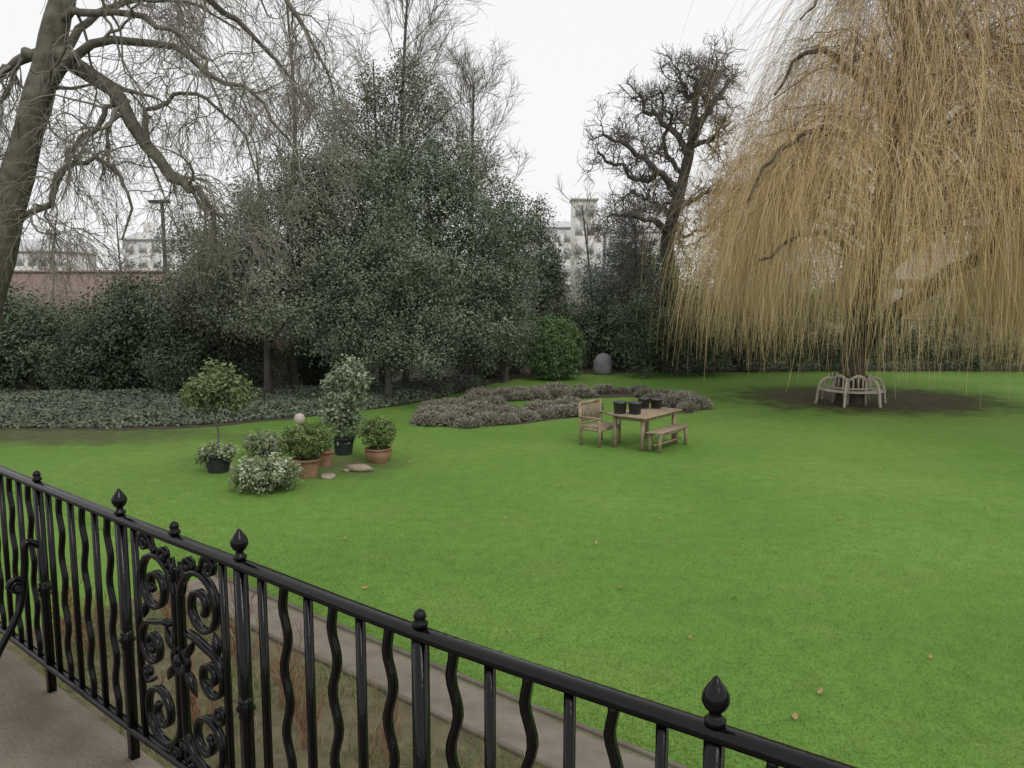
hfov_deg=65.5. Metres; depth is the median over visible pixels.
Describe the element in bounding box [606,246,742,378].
evergreen bush
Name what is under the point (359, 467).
garden stone
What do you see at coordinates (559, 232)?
window
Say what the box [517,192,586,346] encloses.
evergreen tree
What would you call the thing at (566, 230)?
white terrace house
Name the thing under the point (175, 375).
laurel bush
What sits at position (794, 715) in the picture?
fallen leaf
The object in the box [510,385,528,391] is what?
heather bush
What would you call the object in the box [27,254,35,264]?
window
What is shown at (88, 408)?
ivy ground cover
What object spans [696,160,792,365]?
bare tree
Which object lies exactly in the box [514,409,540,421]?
heather bush
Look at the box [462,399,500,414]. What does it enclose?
heather bush
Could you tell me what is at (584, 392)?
heather bush
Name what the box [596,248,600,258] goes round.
window
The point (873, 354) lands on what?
garden wall
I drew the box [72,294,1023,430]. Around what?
ground
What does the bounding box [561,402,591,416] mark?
heather bush
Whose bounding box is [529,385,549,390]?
heather bush
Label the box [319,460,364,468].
worn patch
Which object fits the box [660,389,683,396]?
heather bush
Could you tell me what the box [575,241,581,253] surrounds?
window
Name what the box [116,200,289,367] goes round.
holly bush
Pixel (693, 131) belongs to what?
pollard tree
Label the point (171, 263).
window
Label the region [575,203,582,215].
window
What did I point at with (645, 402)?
table pot
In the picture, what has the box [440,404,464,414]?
heather bush
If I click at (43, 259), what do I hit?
bare tree
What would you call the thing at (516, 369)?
shrub
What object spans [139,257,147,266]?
window
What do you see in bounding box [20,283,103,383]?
laurel bush
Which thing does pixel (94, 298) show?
laurel bush
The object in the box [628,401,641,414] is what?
table pot
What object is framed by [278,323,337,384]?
shrub
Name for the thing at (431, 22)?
bare tree
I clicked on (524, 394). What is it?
heather bush
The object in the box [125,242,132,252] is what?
window
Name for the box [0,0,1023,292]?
sky
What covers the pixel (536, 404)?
heather bush
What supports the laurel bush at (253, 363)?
on the soil border
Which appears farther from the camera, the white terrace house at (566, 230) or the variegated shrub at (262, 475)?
the white terrace house at (566, 230)
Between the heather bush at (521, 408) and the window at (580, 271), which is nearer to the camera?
the heather bush at (521, 408)
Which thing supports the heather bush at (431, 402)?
on the heather bed at (631, 394)
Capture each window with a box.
[16,254,23,264]
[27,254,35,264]
[52,254,59,264]
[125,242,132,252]
[125,257,133,266]
[138,242,146,252]
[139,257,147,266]
[152,242,160,252]
[153,257,160,266]
[167,257,174,266]
[554,231,560,241]
[564,231,570,241]
[564,248,570,258]
[564,264,569,274]
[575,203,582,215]
[575,222,582,234]
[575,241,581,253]
[575,260,581,272]
[587,203,594,215]
[587,241,593,253]
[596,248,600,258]
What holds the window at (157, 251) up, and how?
in the white terrace house at (142, 246)
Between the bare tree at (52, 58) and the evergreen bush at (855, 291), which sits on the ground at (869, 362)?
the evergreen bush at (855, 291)
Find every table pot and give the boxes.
[613,400,626,413]
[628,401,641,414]
[638,397,649,408]
[650,398,662,408]
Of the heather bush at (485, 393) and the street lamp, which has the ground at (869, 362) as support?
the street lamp
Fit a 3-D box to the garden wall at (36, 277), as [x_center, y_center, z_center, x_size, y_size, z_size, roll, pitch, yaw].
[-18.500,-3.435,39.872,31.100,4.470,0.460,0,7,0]
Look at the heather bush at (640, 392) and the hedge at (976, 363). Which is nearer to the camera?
the heather bush at (640, 392)
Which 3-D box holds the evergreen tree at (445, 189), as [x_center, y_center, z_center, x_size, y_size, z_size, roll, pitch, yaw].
[-3.464,-3.978,26.498,9.155,8.795,7.110,0,7,0]
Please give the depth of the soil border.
32.53 m
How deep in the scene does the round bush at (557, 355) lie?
30.75 m
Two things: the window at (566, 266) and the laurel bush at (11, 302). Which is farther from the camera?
the window at (566, 266)
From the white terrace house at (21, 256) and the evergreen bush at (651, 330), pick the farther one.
the white terrace house at (21, 256)
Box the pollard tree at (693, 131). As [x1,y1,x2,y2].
[577,25,758,372]
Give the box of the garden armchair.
[578,398,620,447]
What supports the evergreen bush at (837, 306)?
on the ground at (869, 362)
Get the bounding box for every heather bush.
[410,404,447,418]
[410,410,446,426]
[417,398,447,408]
[437,410,465,425]
[438,398,462,405]
[438,403,452,407]
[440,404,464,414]
[450,415,483,428]
[452,398,468,405]
[458,394,478,401]
[461,409,479,416]
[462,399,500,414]
[465,386,492,393]
[466,393,483,400]
[467,388,492,397]
[471,410,505,425]
[480,395,508,405]
[491,386,519,401]
[495,404,517,413]
[498,411,520,423]
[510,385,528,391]
[514,389,535,400]
[514,406,528,412]
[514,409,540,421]
[523,398,558,411]
[528,387,550,398]
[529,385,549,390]
[535,407,560,418]
[545,381,571,394]
[546,404,577,417]
[547,386,572,397]
[552,395,585,404]
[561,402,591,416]
[568,387,598,398]
[571,384,589,389]
[591,383,618,393]
[615,386,631,393]
[628,384,649,392]
[633,386,654,397]
[641,391,666,401]
[652,387,669,395]
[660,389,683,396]
[661,393,686,407]
[672,390,699,405]
[676,401,700,410]
[678,394,714,408]
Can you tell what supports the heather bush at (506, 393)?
on the heather bed at (631, 394)
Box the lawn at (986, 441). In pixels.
[0,371,1023,767]
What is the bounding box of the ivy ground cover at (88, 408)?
[0,374,482,428]
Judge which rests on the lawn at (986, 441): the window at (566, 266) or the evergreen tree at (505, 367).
the evergreen tree at (505, 367)
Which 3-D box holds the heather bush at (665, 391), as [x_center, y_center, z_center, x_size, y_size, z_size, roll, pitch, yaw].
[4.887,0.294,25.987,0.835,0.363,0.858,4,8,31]
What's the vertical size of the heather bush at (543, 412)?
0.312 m
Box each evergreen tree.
[176,104,375,392]
[270,189,487,398]
[280,131,544,387]
[295,35,527,381]
[440,179,553,382]
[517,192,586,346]
[569,218,678,318]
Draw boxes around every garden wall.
[6,270,451,359]
[458,317,1023,358]
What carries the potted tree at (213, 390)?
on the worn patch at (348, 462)
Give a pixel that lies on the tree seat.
(834, 387)
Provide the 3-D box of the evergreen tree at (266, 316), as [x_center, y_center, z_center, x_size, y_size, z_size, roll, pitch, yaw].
[-7.045,-4.082,24.598,5.878,9.443,5.795,-5,8,-37]
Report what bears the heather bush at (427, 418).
on the heather bed at (631, 394)
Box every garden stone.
[320,472,335,479]
[346,464,373,471]
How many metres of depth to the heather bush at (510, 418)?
20.92 m
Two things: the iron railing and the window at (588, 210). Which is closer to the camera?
the iron railing
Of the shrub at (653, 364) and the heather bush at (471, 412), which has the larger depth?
the shrub at (653, 364)
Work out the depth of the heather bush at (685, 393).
24.12 m
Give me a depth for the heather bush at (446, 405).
22.57 m
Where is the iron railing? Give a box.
[0,465,857,767]
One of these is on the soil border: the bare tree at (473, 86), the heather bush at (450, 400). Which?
the bare tree at (473, 86)
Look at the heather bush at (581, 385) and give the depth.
27.09 m
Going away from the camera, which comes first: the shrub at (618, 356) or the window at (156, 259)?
the shrub at (618, 356)
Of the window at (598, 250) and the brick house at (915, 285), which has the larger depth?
the window at (598, 250)
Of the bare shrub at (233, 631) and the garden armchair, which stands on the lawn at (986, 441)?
the garden armchair
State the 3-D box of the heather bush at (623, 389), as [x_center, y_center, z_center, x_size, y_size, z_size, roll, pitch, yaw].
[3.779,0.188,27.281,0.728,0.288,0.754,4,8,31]
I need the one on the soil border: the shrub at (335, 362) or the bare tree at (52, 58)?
the shrub at (335, 362)
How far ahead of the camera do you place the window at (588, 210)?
117.66 m
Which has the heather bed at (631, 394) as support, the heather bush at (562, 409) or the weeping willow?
the heather bush at (562, 409)
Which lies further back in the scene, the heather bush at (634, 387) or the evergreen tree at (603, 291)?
the evergreen tree at (603, 291)
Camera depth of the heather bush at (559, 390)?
26.05 m
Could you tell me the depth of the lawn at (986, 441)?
11.41 m
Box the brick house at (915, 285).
[849,235,969,316]
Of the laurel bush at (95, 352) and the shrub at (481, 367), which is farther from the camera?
the shrub at (481, 367)
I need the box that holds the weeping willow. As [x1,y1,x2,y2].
[636,0,1023,405]
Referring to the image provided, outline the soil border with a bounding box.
[0,365,1023,430]
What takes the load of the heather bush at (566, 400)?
on the heather bed at (631, 394)
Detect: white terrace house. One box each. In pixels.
[15,229,97,269]
[120,222,196,269]
[520,213,604,310]
[602,215,664,309]
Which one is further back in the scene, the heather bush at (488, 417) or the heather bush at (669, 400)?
the heather bush at (669, 400)
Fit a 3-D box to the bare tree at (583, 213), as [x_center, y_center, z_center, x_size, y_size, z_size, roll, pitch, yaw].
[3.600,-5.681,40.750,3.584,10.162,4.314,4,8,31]
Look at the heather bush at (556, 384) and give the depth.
26.74 m
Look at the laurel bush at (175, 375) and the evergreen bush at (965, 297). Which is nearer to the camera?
the laurel bush at (175, 375)
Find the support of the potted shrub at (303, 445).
on the worn patch at (348, 462)
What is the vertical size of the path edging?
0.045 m
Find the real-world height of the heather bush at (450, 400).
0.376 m
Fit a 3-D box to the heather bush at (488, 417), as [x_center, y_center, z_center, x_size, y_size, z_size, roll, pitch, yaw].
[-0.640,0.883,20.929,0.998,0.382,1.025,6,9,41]
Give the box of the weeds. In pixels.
[0,596,576,767]
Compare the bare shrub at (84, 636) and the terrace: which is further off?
the bare shrub at (84, 636)
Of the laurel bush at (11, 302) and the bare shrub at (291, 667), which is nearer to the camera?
the bare shrub at (291, 667)
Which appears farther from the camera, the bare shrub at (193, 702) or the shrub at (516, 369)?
the shrub at (516, 369)
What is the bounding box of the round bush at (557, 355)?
[520,313,587,379]
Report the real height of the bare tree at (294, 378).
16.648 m
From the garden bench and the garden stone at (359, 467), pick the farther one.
the garden bench
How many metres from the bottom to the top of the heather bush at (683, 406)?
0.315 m
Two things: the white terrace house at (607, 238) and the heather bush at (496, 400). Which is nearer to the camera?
the heather bush at (496, 400)
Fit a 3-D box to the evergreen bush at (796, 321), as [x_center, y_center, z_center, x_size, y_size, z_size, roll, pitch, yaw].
[10.301,-3.637,34.867,6.520,6.154,4.190,1,7,10]
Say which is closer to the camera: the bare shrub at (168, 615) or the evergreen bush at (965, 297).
the bare shrub at (168, 615)
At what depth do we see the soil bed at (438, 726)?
6.61 m
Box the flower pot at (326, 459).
[320,449,333,465]
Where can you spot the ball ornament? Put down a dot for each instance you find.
(298, 417)
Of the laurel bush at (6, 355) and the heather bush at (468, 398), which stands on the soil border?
the laurel bush at (6, 355)
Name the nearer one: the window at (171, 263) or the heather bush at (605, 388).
the heather bush at (605, 388)
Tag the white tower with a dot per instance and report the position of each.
(576, 234)
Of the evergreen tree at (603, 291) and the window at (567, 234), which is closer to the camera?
the evergreen tree at (603, 291)
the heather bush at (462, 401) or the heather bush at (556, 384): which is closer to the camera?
the heather bush at (462, 401)
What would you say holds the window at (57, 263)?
in the white terrace house at (21, 256)
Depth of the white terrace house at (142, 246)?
116.58 m
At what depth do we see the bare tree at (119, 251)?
42.33 m
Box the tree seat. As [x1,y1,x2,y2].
[814,372,886,407]
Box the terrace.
[0,648,163,767]
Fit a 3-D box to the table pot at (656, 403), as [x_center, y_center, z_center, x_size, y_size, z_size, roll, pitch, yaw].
[3.376,0.449,18.608,0.215,0.220,0.215,5,9,39]
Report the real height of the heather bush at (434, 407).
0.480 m
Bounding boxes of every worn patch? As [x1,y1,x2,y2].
[0,428,151,442]
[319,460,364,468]
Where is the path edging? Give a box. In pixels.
[185,573,688,767]
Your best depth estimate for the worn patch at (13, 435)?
19.21 m
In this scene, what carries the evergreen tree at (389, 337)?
on the soil border
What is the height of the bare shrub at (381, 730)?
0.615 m
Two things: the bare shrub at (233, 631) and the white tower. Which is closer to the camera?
the bare shrub at (233, 631)
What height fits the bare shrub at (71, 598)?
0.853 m
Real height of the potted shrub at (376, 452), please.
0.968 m
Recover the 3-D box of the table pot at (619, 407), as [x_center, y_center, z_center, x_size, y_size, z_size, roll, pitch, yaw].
[2.413,0.523,17.770,0.233,0.270,0.233,5,9,39]
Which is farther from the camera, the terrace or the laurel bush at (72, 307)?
the laurel bush at (72, 307)
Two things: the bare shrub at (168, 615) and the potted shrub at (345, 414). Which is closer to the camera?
the bare shrub at (168, 615)
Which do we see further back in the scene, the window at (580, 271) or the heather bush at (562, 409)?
the window at (580, 271)
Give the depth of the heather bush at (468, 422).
20.34 m
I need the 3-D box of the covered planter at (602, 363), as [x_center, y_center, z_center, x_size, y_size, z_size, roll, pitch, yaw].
[3.790,-0.847,33.263,0.814,0.880,0.818,0,7,0]
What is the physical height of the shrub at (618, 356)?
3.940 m
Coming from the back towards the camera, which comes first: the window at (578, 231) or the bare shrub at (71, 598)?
the window at (578, 231)
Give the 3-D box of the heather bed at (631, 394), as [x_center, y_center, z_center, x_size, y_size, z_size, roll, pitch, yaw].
[1.603,0.616,24.529,8.975,0.001,7.008,-1,7,-10]
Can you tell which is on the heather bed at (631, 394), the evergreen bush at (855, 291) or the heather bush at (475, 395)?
the heather bush at (475, 395)
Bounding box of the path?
[187,576,671,767]
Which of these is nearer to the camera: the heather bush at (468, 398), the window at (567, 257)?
the heather bush at (468, 398)
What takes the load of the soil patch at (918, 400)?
on the lawn at (986, 441)
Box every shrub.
[37,557,83,635]
[58,577,119,655]
[153,579,190,642]
[153,648,223,729]
[208,563,269,660]
[227,451,305,494]
[239,426,283,456]
[257,618,304,711]
[271,669,329,750]
[276,419,334,478]
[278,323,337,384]
[307,352,374,455]
[314,327,369,381]
[344,674,408,763]
[355,415,398,463]
[447,300,514,376]
[496,322,526,373]
[567,288,618,369]
[581,281,651,370]
[608,291,694,368]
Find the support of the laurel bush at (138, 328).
on the soil border
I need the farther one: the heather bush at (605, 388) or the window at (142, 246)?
the window at (142, 246)
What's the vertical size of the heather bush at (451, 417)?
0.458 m
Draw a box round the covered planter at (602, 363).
[593,353,611,374]
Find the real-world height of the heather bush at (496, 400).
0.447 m
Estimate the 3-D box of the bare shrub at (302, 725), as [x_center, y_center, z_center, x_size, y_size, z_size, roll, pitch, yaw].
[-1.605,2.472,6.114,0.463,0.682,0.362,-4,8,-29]
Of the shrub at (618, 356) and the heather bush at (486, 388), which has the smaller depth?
the heather bush at (486, 388)
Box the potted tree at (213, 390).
[178,356,261,473]
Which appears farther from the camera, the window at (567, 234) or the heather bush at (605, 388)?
the window at (567, 234)
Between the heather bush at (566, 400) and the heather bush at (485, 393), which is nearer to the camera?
the heather bush at (566, 400)
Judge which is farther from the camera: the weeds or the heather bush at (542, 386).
the heather bush at (542, 386)
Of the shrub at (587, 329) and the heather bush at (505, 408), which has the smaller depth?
the heather bush at (505, 408)
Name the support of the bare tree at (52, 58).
on the lawn at (986, 441)
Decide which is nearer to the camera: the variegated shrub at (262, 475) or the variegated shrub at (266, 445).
the variegated shrub at (262, 475)
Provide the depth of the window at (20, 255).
110.62 m
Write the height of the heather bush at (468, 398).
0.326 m
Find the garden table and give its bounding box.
[607,406,681,451]
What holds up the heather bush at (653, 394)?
on the heather bed at (631, 394)
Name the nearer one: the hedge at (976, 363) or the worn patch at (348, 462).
the worn patch at (348, 462)
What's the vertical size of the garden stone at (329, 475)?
0.055 m
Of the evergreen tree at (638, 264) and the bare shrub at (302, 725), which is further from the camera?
the evergreen tree at (638, 264)
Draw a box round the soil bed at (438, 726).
[0,591,539,767]
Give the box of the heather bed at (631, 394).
[435,392,693,426]
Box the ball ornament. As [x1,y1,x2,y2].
[294,413,304,426]
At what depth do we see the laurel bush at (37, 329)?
26.84 m
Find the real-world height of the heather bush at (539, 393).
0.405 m
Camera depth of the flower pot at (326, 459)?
15.83 m
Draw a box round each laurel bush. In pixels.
[0,284,109,391]
[0,315,30,388]
[2,279,59,384]
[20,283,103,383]
[21,302,146,391]
[70,259,197,365]
[81,264,211,389]
[132,303,252,392]
[199,319,305,385]
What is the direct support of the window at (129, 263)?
in the white terrace house at (142, 246)
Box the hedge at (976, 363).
[681,287,1023,372]
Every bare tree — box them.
[0,0,385,333]
[17,207,91,269]
[90,200,161,269]
[211,0,386,385]
[286,0,493,379]
[400,31,535,375]
[553,174,611,309]
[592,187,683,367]
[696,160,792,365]
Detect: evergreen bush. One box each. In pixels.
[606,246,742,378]
[680,232,832,369]
[763,261,855,316]
[820,239,903,316]
[917,233,1023,316]
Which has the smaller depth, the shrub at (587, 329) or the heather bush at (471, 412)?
the heather bush at (471, 412)
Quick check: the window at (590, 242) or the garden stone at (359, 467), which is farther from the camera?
the window at (590, 242)
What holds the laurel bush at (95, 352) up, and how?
on the soil border
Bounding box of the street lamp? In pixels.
[148,200,170,291]
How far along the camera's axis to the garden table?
17.73 m
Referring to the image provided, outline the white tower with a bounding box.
[569,198,598,309]
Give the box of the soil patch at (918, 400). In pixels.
[740,388,1013,412]
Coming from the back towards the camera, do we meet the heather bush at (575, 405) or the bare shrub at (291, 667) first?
the heather bush at (575, 405)
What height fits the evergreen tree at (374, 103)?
12.398 m
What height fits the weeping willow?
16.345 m
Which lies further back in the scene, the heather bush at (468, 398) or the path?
the heather bush at (468, 398)
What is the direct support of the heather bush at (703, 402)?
on the heather bed at (631, 394)
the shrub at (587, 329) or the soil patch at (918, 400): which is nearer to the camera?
the soil patch at (918, 400)
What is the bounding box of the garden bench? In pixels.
[646,424,689,453]

